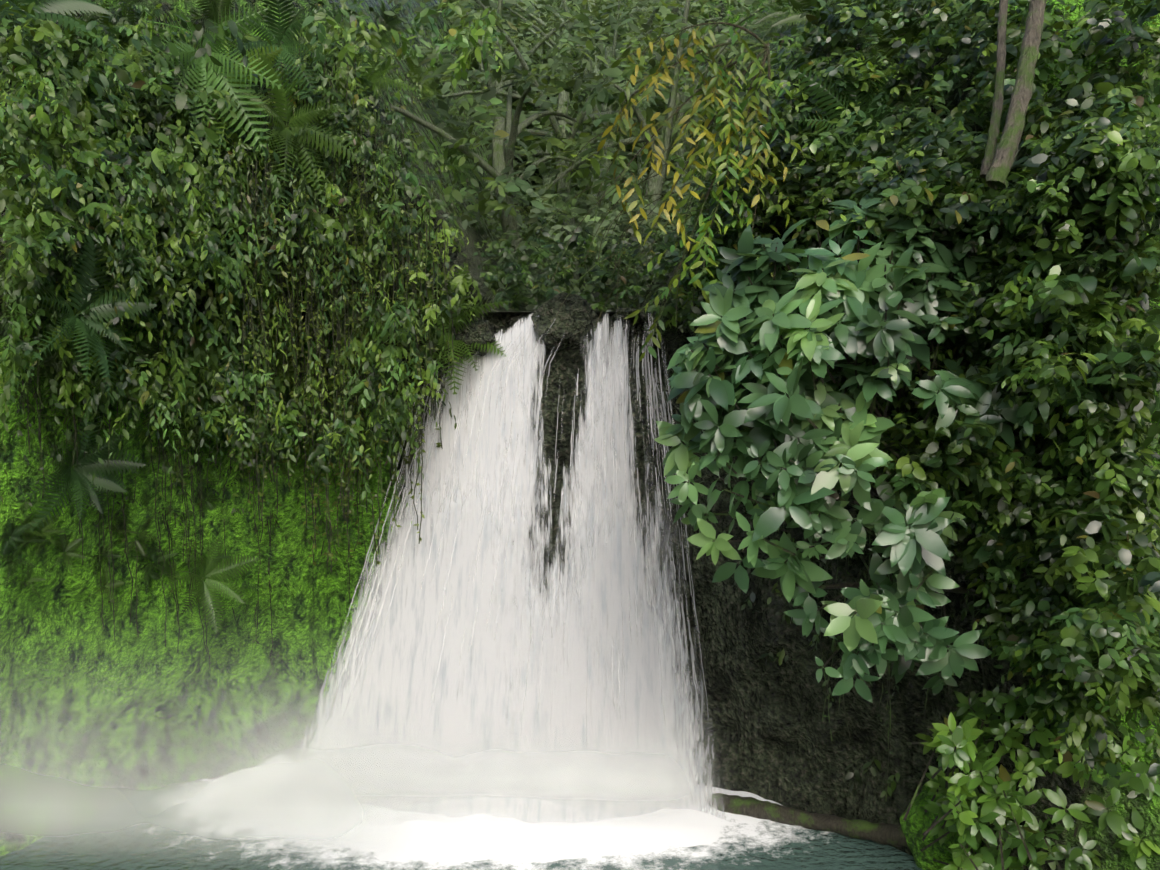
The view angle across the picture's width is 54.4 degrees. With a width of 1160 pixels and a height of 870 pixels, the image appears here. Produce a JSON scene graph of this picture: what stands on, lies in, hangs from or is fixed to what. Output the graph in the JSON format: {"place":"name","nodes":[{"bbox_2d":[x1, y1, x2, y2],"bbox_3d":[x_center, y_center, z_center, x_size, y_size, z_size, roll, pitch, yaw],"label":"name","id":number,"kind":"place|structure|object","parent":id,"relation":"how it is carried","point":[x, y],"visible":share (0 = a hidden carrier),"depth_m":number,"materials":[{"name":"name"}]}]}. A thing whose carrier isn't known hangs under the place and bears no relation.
{"place":"outdoors","nodes":[
{"label":"outdoors","id":0,"kind":"place"},
{"bbox_2d":[0,590,471,869],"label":"mist","id":1,"kind":"structure","parent":0,"point":[174,806],"depth_m":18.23,"materials":[{"name":"white liquid"}]},
{"bbox_2d":[0,754,921,869],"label":"pool water","id":2,"kind":"structure","parent":0,"point":[742,842],"depth_m":20.78,"materials":[{"name":"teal liquid"}]},
{"bbox_2d":[139,669,703,830],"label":"water spray","id":3,"kind":"object","parent":2,"relation":"on","point":[498,806],"visible":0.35,"depth_m":21.55,"materials":[{"name":"white liquid"}]},
{"bbox_2d":[158,609,741,816],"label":"mist","id":4,"kind":"object","parent":2,"relation":"on","point":[561,778],"visible":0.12,"depth_m":22.19,"materials":[{"name":"white liquid"}]},
{"bbox_2d":[263,772,720,862],"bbox_3d":[-1.597,7.406,22.880,12.600,0.279,6.000,0,5,2],"label":"water foam","id":5,"kind":"object","parent":2,"relation":"on","point":[484,840],"depth_m":21.36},
{"bbox_2d":[0,0,1159,869],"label":"terrain ground","id":6,"kind":"structure","parent":0,"point":[771,732],"depth_m":23.64,"materials":[{"name":"green plant"}]},
{"bbox_2d":[451,316,496,356],"bbox_3d":[-2.414,-2.206,25.562,1.069,0.974,1.104,0,5,2],"label":"lip rock","id":7,"kind":"object","parent":6,"relation":"on","point":[483,330],"visible":0.65,"depth_m":25.20,"materials":[{"name":"grey stone"}]},
{"bbox_2d":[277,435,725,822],"bbox_3d":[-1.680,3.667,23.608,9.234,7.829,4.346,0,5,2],"label":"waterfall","id":8,"kind":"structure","parent":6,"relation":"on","point":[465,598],"depth_m":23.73,"materials":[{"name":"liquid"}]},
{"bbox_2d":[293,310,710,807],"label":"waterfall","id":9,"kind":"structure","parent":6,"relation":"on","point":[488,457],"depth_m":25.10,"materials":[{"name":"liquid"}]},
{"bbox_2d":[324,311,711,767],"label":"water strands","id":10,"kind":"object","parent":9,"relation":"attached to","point":[650,397],"visible":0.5,"depth_m":24.71,"materials":[{"name":"liquid"}]},
{"bbox_2d":[11,0,1046,801],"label":"hanging vines","id":11,"kind":"object","parent":6,"relation":"on","point":[995,166],"visible":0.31,"depth_m":24.23,"materials":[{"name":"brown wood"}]},
{"bbox_2d":[597,25,806,361],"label":"yellow leaves","id":12,"kind":"object","parent":11,"relation":"attached to","point":[711,105],"visible":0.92,"depth_m":20.37,"materials":[{"name":"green plant"}]},
{"bbox_2d":[531,292,597,351],"bbox_3d":[-0.442,-2.549,25.744,1.546,1.419,1.425,-3,6,-28],"label":"lip rock","id":13,"kind":"object","parent":6,"relation":"on","point":[574,321],"visible":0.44,"depth_m":25.30,"materials":[{"name":"grey stone"}]},
{"bbox_2d":[0,0,1159,782],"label":"foliage walls","id":14,"kind":"structure","parent":6,"relation":"on","point":[72,244],"depth_m":20.59,"materials":[{"name":"green plant"}]},
{"bbox_2d":[384,0,778,307],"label":"far foliage trees","id":15,"kind":"object","parent":6,"relation":"on","point":[544,203],"visible":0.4,"depth_m":34.41,"materials":[{"name":"green plant"}]},
{"bbox_2d":[612,307,639,323],"bbox_3d":[1.044,-2.739,25.834,0.682,0.386,0.897,0,5,2],"label":"lip rock","id":16,"kind":"object","parent":6,"relation":"on","point":[623,313],"visible":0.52,"depth_m":25.58,"materials":[{"name":"grey stone"}]},
{"bbox_2d":[640,302,687,340],"bbox_3d":[2.077,-2.556,25.514,1.456,0.889,1.450,0,5,2],"label":"lip rock","id":17,"kind":"object","parent":6,"relation":"on","point":[670,334],"visible":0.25,"depth_m":25.14,"materials":[{"name":"grey stone"}]},
{"bbox_2d":[708,793,907,846],"bbox_3d":[4.497,7.426,21.794,4.323,0.600,0.414,3,6,31],"label":"fallen log","id":18,"kind":"object","parent":6,"relation":"on","point":[885,834],"visible":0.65,"depth_m":21.70,"materials":[{"name":"brown wood"}]},
{"bbox_2d":[654,192,1159,869],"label":"shrub","id":19,"kind":"object","parent":6,"relation":"on","point":[846,282],"depth_m":17.45,"materials":[{"name":"green plant"}]},
{"bbox_2d":[655,0,1159,804],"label":"shrub foliage","id":20,"kind":"object","parent":6,"relation":"on","point":[1051,286],"visible":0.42,"depth_m":16.58,"materials":[{"name":"green plant"}]},
{"bbox_2d":[900,782,981,869],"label":"mossy boulder","id":21,"kind":"object","parent":6,"relation":"on","point":[916,824],"visible":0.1,"depth_m":20.25,"materials":[{"name":"green plant"}]}
]}

